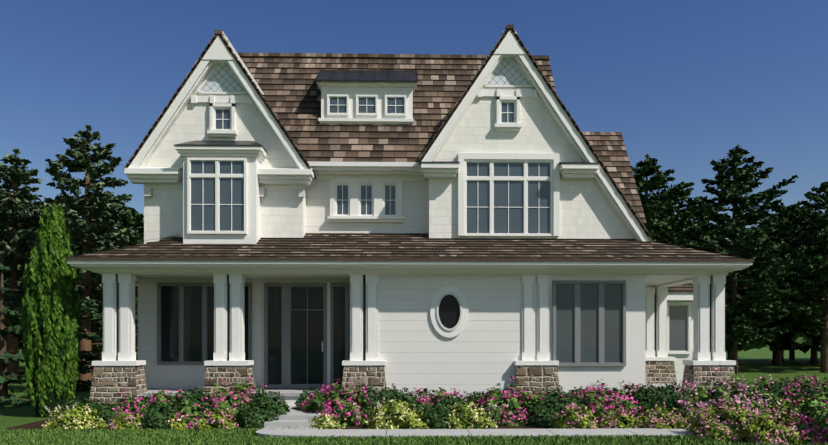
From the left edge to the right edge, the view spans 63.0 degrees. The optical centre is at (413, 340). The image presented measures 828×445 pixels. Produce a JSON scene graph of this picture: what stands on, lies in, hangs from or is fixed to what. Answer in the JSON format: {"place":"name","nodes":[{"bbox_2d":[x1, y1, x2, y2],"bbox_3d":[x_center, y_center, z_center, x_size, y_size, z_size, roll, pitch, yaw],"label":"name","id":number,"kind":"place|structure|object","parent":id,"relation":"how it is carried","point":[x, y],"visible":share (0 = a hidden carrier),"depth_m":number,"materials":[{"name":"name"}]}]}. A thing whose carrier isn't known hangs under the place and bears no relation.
{"place":"outdoors","nodes":[
{"label":"outdoors","id":0,"kind":"place"},
{"bbox_2d":[0,426,827,444],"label":"lawn grass","id":1,"kind":"structure","parent":0,"point":[172,436],"depth_m":11.78,"materials":[{"name":"green plant"}]},
{"bbox_2d":[0,343,827,444],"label":"lawn ground","id":2,"kind":"structure","parent":0,"point":[753,364],"depth_m":36.63,"materials":[{"name":"green plant"}]},
{"bbox_2d":[0,264,28,407],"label":"fir tree","id":3,"kind":"object","parent":2,"relation":"on","point":[6,379],"visible":0.79,"depth_m":18.66,"materials":[{"name":"green plant"}]},
{"bbox_2d":[0,172,36,345],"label":"pine tree","id":4,"kind":"object","parent":2,"relation":"on","point":[9,187],"visible":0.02,"depth_m":34.99,"materials":[{"name":"green plant"}]},
{"bbox_2d":[0,148,74,374],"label":"pine tree","id":5,"kind":"object","parent":2,"relation":"on","point":[12,258],"visible":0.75,"depth_m":29.02,"materials":[{"name":"green plant"}]},
{"bbox_2d":[2,229,91,351],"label":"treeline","id":6,"kind":"object","parent":2,"relation":"on","point":[21,342],"depth_m":40.52,"materials":[{"name":"green plant"}]},
{"bbox_2d":[20,203,81,417],"bbox_3d":[-8.520,-0.712,15.903,1.288,5.082,1.279,0,0,-1],"label":"cypress tree","id":7,"kind":"object","parent":2,"relation":"on","point":[50,310],"visible":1,"depth_m":15.55,"materials":[{"name":"green plant"}]},
{"bbox_2d":[23,248,102,393],"bbox_3d":[-12.302,-0.915,23.932,2.788,5.819,3.501,0,0,-1],"label":"fir tree","id":8,"kind":"object","parent":2,"relation":"on","point":[84,369],"visible":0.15,"depth_m":24.12,"materials":[{"name":"green plant"}]},
{"bbox_2d":[24,213,137,375],"bbox_3d":[-16.387,-2.818,34.440,6.258,9.174,5.046,0,0,-1],"label":"pine tree","id":9,"kind":"object","parent":2,"relation":"on","point":[97,327],"visible":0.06,"depth_m":34.18,"materials":[{"name":"green plant"}]},
{"bbox_2d":[26,125,143,383],"bbox_3d":[-13.349,-3.522,27.579,4.189,10.583,4.928,0,0,-42],"label":"pine tree","id":10,"kind":"object","parent":2,"relation":"on","point":[94,206],"visible":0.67,"depth_m":27.01,"materials":[{"name":"green plant"}]},
{"bbox_2d":[91,202,143,346],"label":"pine tree","id":11,"kind":"object","parent":2,"relation":"on","point":[136,216],"visible":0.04,"depth_m":41.74,"materials":[{"name":"green plant"}]},
{"bbox_2d":[89,274,146,405],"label":"porch column","id":12,"kind":"structure","parent":2,"relation":"on","point":[118,368],"depth_m":15.64,"materials":[{"name":"paint"}]},
{"bbox_2d":[135,297,137,358],"bbox_3d":[-10.573,-1.524,28.520,3.835,6.983,4.090,0,0,-1],"label":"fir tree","id":13,"kind":"object","parent":2,"relation":"on","point":[136,325],"visible":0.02,"depth_m":28.12,"materials":[{"name":"green plant"}]},
{"bbox_2d":[203,274,254,395],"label":"porch column","id":14,"kind":"structure","parent":2,"relation":"on","point":[229,364],"depth_m":15.70,"materials":[{"name":"paint"}]},
{"bbox_2d":[262,406,320,428],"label":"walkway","id":15,"kind":"structure","parent":2,"relation":"on","point":[298,419],"depth_m":13.60,"materials":[{"name":"concrete"}]},
{"bbox_2d":[341,274,386,395],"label":"porch column","id":16,"kind":"structure","parent":2,"relation":"on","point":[364,365],"depth_m":15.77,"materials":[{"name":"paint"}]},
{"bbox_2d":[2,418,751,444],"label":"flowerbed soil","id":17,"kind":"structure","parent":2,"relation":"on","point":[34,425],"depth_m":13.74,"materials":[{"name":"brown soil"}]},
{"bbox_2d":[44,398,508,426],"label":"flowering shrubs","id":18,"kind":"object","parent":17,"relation":"on","point":[75,404],"visible":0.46,"depth_m":13.59,"materials":[{"name":"green plant"}]},
{"bbox_2d":[41,394,810,444],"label":"flowering shrubs","id":19,"kind":"object","parent":17,"relation":"on","point":[736,423],"visible":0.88,"depth_m":13.29,"materials":[{"name":"green plant"}]},
{"bbox_2d":[51,377,827,429],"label":"flowering shrubs","id":20,"kind":"object","parent":17,"relation":"on","point":[250,414],"visible":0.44,"depth_m":14.08,"materials":[{"name":"green plant"}]},
{"bbox_2d":[104,363,827,443],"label":"flowering shrubs","id":21,"kind":"object","parent":17,"relation":"on","point":[811,423],"visible":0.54,"depth_m":14.01,"materials":[{"name":"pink plant"}]},
{"bbox_2d":[138,87,692,405],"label":"house walls","id":22,"kind":"structure","parent":2,"relation":"on","point":[481,352],"depth_m":16.95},
{"bbox_2d":[67,30,751,300],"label":"house trim","id":23,"kind":"structure","parent":22,"relation":"attached to","point":[217,70],"depth_m":16.83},
{"bbox_2d":[65,25,753,291],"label":"house roof","id":24,"kind":"structure","parent":22,"relation":"on","point":[290,97],"depth_m":17.33,"materials":[{"name":"brown wood"}]},
{"bbox_2d":[157,94,690,388],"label":"house windows","id":25,"kind":"structure","parent":22,"relation":"in","point":[306,334],"depth_m":17.09,"materials":[{"name":"grey glass"}]},
{"bbox_2d":[10,208,820,361],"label":"treeline","id":26,"kind":"object","parent":2,"relation":"on","point":[792,355],"depth_m":60.65,"materials":[{"name":"green plant"}]},
{"bbox_2d":[513,275,559,394],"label":"porch column","id":27,"kind":"structure","parent":2,"relation":"on","point":[537,376],"depth_m":15.86,"materials":[{"name":"paint"}]},
{"bbox_2d":[645,287,676,383],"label":"porch column","id":28,"kind":"structure","parent":2,"relation":"on","point":[659,366],"depth_m":19.45,"materials":[{"name":"paint"}]},
{"bbox_2d":[645,219,689,246],"bbox_3d":[11.345,-2.068,32.529,6.630,7.674,5.078,0,0,-1],"label":"pine tree","id":29,"kind":"object","parent":2,"relation":"on","point":[657,225],"visible":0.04,"depth_m":32.33,"materials":[{"name":"green plant"}]},
{"bbox_2d":[654,192,694,239],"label":"pine tree","id":30,"kind":"object","parent":2,"relation":"on","point":[678,209],"visible":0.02,"depth_m":46.74,"materials":[{"name":"green plant"}]},
{"bbox_2d":[631,153,725,250],"bbox_3d":[14.001,-4.661,40.173,8.247,12.860,6.489,0,0,-22],"label":"pine tree","id":31,"kind":"object","parent":2,"relation":"on","point":[658,180],"visible":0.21,"depth_m":39.12,"materials":[{"name":"green plant"}]},
{"bbox_2d":[682,275,735,392],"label":"porch column","id":32,"kind":"structure","parent":2,"relation":"on","point":[708,355],"depth_m":15.96,"materials":[{"name":"paint"}]},
{"bbox_2d":[669,144,816,359],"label":"pine tree","id":33,"kind":"object","parent":2,"relation":"on","point":[742,178],"visible":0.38,"depth_m":42.13,"materials":[{"name":"green plant"}]},
{"bbox_2d":[682,215,805,375],"bbox_3d":[16.312,-2.345,34.897,5.795,8.229,6.402,0,0,15],"label":"pine tree","id":34,"kind":"object","parent":2,"relation":"on","point":[741,327],"visible":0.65,"depth_m":33.53,"materials":[{"name":"green plant"}]},
{"bbox_2d":[725,226,821,364],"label":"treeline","id":35,"kind":"object","parent":2,"relation":"on","point":[806,341],"visible":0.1,"depth_m":47.41,"materials":[{"name":"green plant"}]},
{"bbox_2d":[740,203,821,365],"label":"pine tree","id":36,"kind":"object","parent":2,"relation":"on","point":[777,357],"visible":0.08,"depth_m":47.76,"materials":[{"name":"green plant"}]},
{"bbox_2d":[751,181,827,372],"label":"pine tree","id":37,"kind":"object","parent":2,"relation":"on","point":[803,309],"visible":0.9,"depth_m":37.11,"materials":[{"name":"green plant"}]},
{"bbox_2d":[796,226,822,310],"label":"pine tree","id":38,"kind":"object","parent":2,"relation":"on","point":[812,251],"depth_m":46.45,"materials":[{"name":"green plant"}]},
{"bbox_2d":[0,0,827,240],"label":"sky","id":39,"kind":"structure","parent":0,"point":[684,83],"materials":[{"name":"blue"}]},
{"bbox_2d":[256,428,691,437],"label":"sidewalk","id":40,"kind":"structure","parent":0,"point":[648,432],"depth_m":12.63,"materials":[{"name":"concrete"}]}
]}

